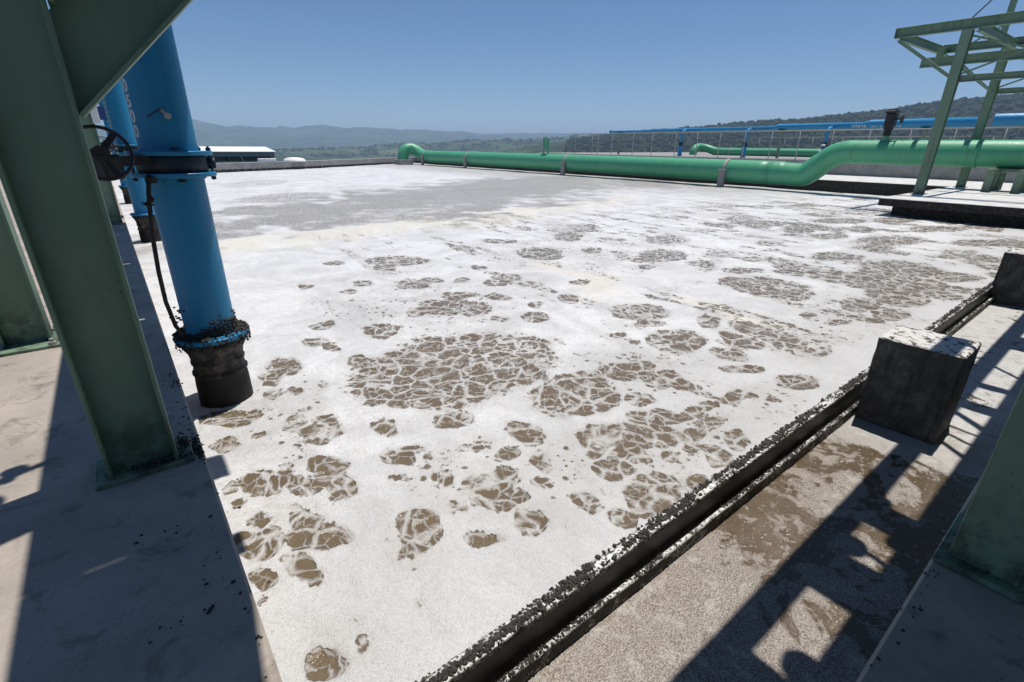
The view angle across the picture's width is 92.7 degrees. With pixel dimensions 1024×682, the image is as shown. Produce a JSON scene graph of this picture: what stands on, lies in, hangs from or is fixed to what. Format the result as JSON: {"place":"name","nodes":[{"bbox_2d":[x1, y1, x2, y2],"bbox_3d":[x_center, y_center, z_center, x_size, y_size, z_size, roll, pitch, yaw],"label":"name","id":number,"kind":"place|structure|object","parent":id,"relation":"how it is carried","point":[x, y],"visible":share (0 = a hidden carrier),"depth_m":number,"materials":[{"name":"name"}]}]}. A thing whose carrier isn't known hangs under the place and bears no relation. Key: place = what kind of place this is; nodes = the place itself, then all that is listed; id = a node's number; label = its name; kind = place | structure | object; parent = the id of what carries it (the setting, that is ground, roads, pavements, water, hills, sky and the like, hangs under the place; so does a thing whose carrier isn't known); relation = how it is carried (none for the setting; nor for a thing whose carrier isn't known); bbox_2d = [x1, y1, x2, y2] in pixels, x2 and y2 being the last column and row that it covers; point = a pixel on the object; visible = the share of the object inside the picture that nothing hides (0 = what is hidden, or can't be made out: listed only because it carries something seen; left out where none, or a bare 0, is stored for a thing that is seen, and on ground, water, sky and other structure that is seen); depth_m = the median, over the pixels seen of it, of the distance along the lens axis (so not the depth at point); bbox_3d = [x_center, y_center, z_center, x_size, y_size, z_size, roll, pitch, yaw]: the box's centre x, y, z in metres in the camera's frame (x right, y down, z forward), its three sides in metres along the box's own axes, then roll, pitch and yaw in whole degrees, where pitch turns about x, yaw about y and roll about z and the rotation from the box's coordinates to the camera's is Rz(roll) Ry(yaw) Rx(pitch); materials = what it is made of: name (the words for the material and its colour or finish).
{"place":"outdoors","nodes":[
{"label":"outdoors","id":0,"kind":"place"},
{"bbox_2d":[0,180,281,681],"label":"walkway","id":1,"kind":"structure","parent":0,"point":[90,591],"depth_m":2.10,"materials":[{"name":"concrete"}]},
{"bbox_2d":[0,189,60,356],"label":"steel column","id":2,"kind":"structure","parent":1,"relation":"on","point":[25,326],"depth_m":4.12,"materials":[{"name":"green metal"}]},
{"bbox_2d":[0,0,196,490],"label":"steel column","id":3,"kind":"structure","parent":1,"relation":"on","point":[65,65],"depth_m":2.16,"materials":[{"name":"green metal"}]},
{"bbox_2d":[80,98,125,224],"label":"steel column","id":4,"kind":"structure","parent":1,"relation":"on","point":[93,140],"depth_m":9.97,"materials":[{"name":"metal"}]},
{"bbox_2d":[134,371,269,643],"bbox_3d":[-1.900,0.653,2.744,0.424,0.025,2.641,-16,27,-35],"label":"walkway scum","id":5,"kind":"object","parent":1,"relation":"on","point":[197,448],"visible":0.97,"depth_m":2.76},
{"bbox_2d":[243,569,939,677],"bbox_3d":[0.502,1.052,1.813,3.020,0.014,0.473,-2,22,-6],"label":"walkway scum","id":6,"kind":"object","parent":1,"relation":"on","point":[871,665],"visible":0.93,"depth_m":1.85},
{"bbox_2d":[46,0,1023,133],"label":"sky","id":7,"kind":"structure","parent":0,"point":[473,66],"materials":[{"name":"blue"}]},
{"bbox_2d":[95,95,1023,160],"bbox_3d":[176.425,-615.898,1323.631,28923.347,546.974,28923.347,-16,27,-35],"label":"terrain","id":8,"kind":"structure","parent":0,"point":[279,137],"depth_m":6176.40,"materials":[{"name":"green plant"}]},
{"bbox_2d":[199,146,275,162],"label":"shed","id":9,"kind":"structure","parent":8,"relation":"on","point":[222,154],"depth_m":80.37,"materials":[{"name":"white metal"}]},
{"bbox_2d":[214,157,225,160],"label":"window","id":10,"kind":"structure","parent":9,"relation":"in","point":[216,158],"depth_m":78.46,"materials":[{"name":"black glass"}]},
{"bbox_2d":[228,156,239,160],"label":"window","id":11,"kind":"structure","parent":9,"relation":"in","point":[233,158],"depth_m":79.63,"materials":[{"name":"black glass"}]},
{"bbox_2d":[242,156,256,160],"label":"window","id":12,"kind":"structure","parent":9,"relation":"in","point":[246,158],"depth_m":80.96,"materials":[{"name":"black glass"}]},
{"bbox_2d":[272,93,1023,157],"bbox_3d":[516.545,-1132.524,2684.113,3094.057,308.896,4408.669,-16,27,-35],"label":"hillside trees","id":13,"kind":"object","parent":8,"relation":"on","point":[868,116],"visible":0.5,"depth_m":1474.06,"materials":[{"name":"green plant"}]},
{"bbox_2d":[112,163,1023,681],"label":"water","id":14,"kind":"structure","parent":0,"point":[474,407],"depth_m":5.61,"materials":[{"name":"liquid"}]},
{"bbox_2d":[98,99,131,203],"bbox_3d":[-15.131,-7.074,18.638,0.594,4.090,1.023,-2,22,-6],"label":"blue pipe","id":15,"kind":"object","parent":14,"relation":"in","point":[125,191],"visible":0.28,"depth_m":19.02,"materials":[{"name":"metal"}]},
{"bbox_2d":[97,80,161,241],"bbox_3d":[-8.880,-4.046,11.236,0.594,4.090,1.023,-2,22,-6],"label":"blue pipe","id":16,"kind":"object","parent":14,"relation":"in","point":[117,110],"visible":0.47,"depth_m":11.16,"materials":[{"name":"metal"}]},
{"bbox_2d":[82,25,252,407],"bbox_3d":[-2.707,-1.033,3.868,0.618,4.090,1.036,-2,22,-7],"label":"blue pipe","id":17,"kind":"object","parent":14,"relation":"in","point":[171,161],"visible":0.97,"depth_m":3.92,"materials":[{"name":"metal"}]},
{"bbox_2d":[208,157,424,172],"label":"edge wall","id":18,"kind":"structure","parent":14,"relation":"in","point":[248,166],"depth_m":46.02,"materials":[{"name":"grey concrete"}]},
{"bbox_2d":[258,158,276,161],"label":"white cover","id":19,"kind":"object","parent":18,"relation":"on","point":[267,160],"visible":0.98,"depth_m":43.34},
{"bbox_2d":[283,157,305,161],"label":"white cover","id":20,"kind":"object","parent":18,"relation":"on","point":[293,159],"visible":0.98,"depth_m":45.11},
{"bbox_2d":[414,280,994,681],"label":"baffle wall","id":21,"kind":"structure","parent":14,"relation":"in","point":[530,640],"depth_m":2.93,"materials":[{"name":"black concrete"}]},
{"bbox_2d":[425,162,1012,195],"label":"divider deck","id":22,"kind":"structure","parent":0,"point":[887,186],"depth_m":27.37,"materials":[{"name":"concrete"}]},
{"bbox_2d":[526,303,1023,681],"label":"channel water","id":23,"kind":"structure","parent":0,"point":[811,564],"depth_m":3.10,"materials":[{"name":"liquid"}]},
{"bbox_2d":[855,324,981,444],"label":"concrete pier","id":24,"kind":"structure","parent":23,"relation":"in","point":[915,382],"depth_m":4.39,"materials":[{"name":"grey concrete"}]},
{"bbox_2d":[989,248,1023,307],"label":"concrete pier","id":25,"kind":"structure","parent":23,"relation":"in","point":[1008,287],"depth_m":8.18,"materials":[{"name":"grey concrete"}]},
{"bbox_2d":[537,152,1017,182],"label":"raised deck","id":26,"kind":"structure","parent":0,"point":[937,172],"depth_m":31.14,"materials":[{"name":"grey concrete"}]},
{"bbox_2d":[617,134,620,153],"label":"pipe post","id":27,"kind":"object","parent":26,"relation":"on","point":[619,141],"visible":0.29,"depth_m":47.65,"materials":[{"name":"grey metal"}]},
{"bbox_2d":[676,129,686,155],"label":"blue riser","id":28,"kind":"object","parent":26,"relation":"on","point":[680,145],"visible":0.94,"depth_m":41.81,"materials":[{"name":"paint"}]},
{"bbox_2d":[739,128,751,157],"bbox_3d":[18.126,-15.357,37.792,0.764,2.157,0.480,-16,27,-35],"label":"blue riser","id":29,"kind":"object","parent":26,"relation":"on","point":[746,145],"visible":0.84,"depth_m":37.68,"materials":[{"name":"paint"}]},
{"bbox_2d":[689,143,819,156],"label":"green pipe","id":30,"kind":"object","parent":26,"relation":"on","point":[713,150],"visible":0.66,"depth_m":45.27,"materials":[{"name":"metal"}]},
{"bbox_2d":[775,130,782,157],"bbox_3d":[19.984,-14.705,36.475,0.500,1.960,0.440,-16,27,-35],"label":"pipe post","id":31,"kind":"object","parent":26,"relation":"on","point":[779,145],"visible":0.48,"depth_m":36.44,"materials":[{"name":"grey metal"}]},
{"bbox_2d":[574,127,1023,158],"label":"railing","id":32,"kind":"object","parent":26,"relation":"on","point":[911,129],"visible":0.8,"depth_m":34.98,"materials":[{"name":"metal"}]},
{"bbox_2d":[821,126,832,148],"bbox_3d":[21.645,-13.659,33.642,0.764,2.157,0.480,-16,27,-35],"label":"blue riser","id":33,"kind":"object","parent":26,"relation":"on","point":[827,135],"visible":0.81,"depth_m":33.37,"materials":[{"name":"paint"}]},
{"bbox_2d":[758,136,1001,147],"bbox_3d":[29.053,-16.220,40.866,0.067,1.654,17.300,-16,27,-35],"label":"railing","id":34,"kind":"object","parent":26,"relation":"on","point":[873,136],"visible":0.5,"depth_m":39.95,"materials":[{"name":"metal"}]},
{"bbox_2d":[920,127,929,139],"bbox_3d":[25.294,-12.143,30.213,0.500,1.960,0.440,-16,27,-35],"label":"pipe post","id":35,"kind":"object","parent":26,"relation":"on","point":[923,134],"visible":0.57,"depth_m":29.91,"materials":[{"name":"grey metal"}]},
{"bbox_2d":[609,113,1023,132],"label":"blue header","id":36,"kind":"object","parent":35,"relation":"on","point":[1008,119],"visible":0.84,"depth_m":31.72,"materials":[{"name":"paint"}]},
{"bbox_2d":[856,472,1023,681],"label":"walkway","id":37,"kind":"structure","parent":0,"point":[960,628],"depth_m":1.78,"materials":[{"name":"concrete"}]},
{"bbox_2d":[932,383,1023,603],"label":"steel column","id":38,"kind":"structure","parent":37,"relation":"on","point":[982,542],"depth_m":1.95,"materials":[{"name":"green metal"}]},
{"bbox_2d":[878,186,1023,227],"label":"concrete platform","id":39,"kind":"structure","parent":0,"point":[1002,207],"depth_m":16.81,"materials":[{"name":"grey concrete"}]},
{"bbox_2d":[894,0,1023,194],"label":"steel frame","id":40,"kind":"object","parent":39,"relation":"on","point":[1003,40],"visible":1,"depth_m":18.45,"materials":[{"name":"green paint"}]},
{"bbox_2d":[980,168,1023,193],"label":"pipe support","id":41,"kind":"object","parent":39,"relation":"on","point":[994,179],"visible":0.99,"depth_m":20.18,"materials":[{"name":"green metal"}]},
{"bbox_2d":[394,139,1023,186],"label":"green pipe","id":42,"kind":"object","parent":41,"relation":"on","point":[985,153],"visible":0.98,"depth_m":27.96,"materials":[{"name":"metal"}]},
{"bbox_2d":[543,138,549,153],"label":"gate stand","id":43,"kind":"object","parent":42,"relation":"attached to","point":[545,144],"visible":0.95,"depth_m":41.61,"materials":[{"name":"green paint"}]},
{"bbox_2d":[881,108,904,139],"bbox_3d":[18.163,-10.292,23.303,0.680,1.450,0.680,-16,27,-35],"label":"actuator","id":44,"kind":"object","parent":42,"relation":"on","point":[891,119],"visible":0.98,"depth_m":23.15,"materials":[{"name":"black paint"}]}
]}

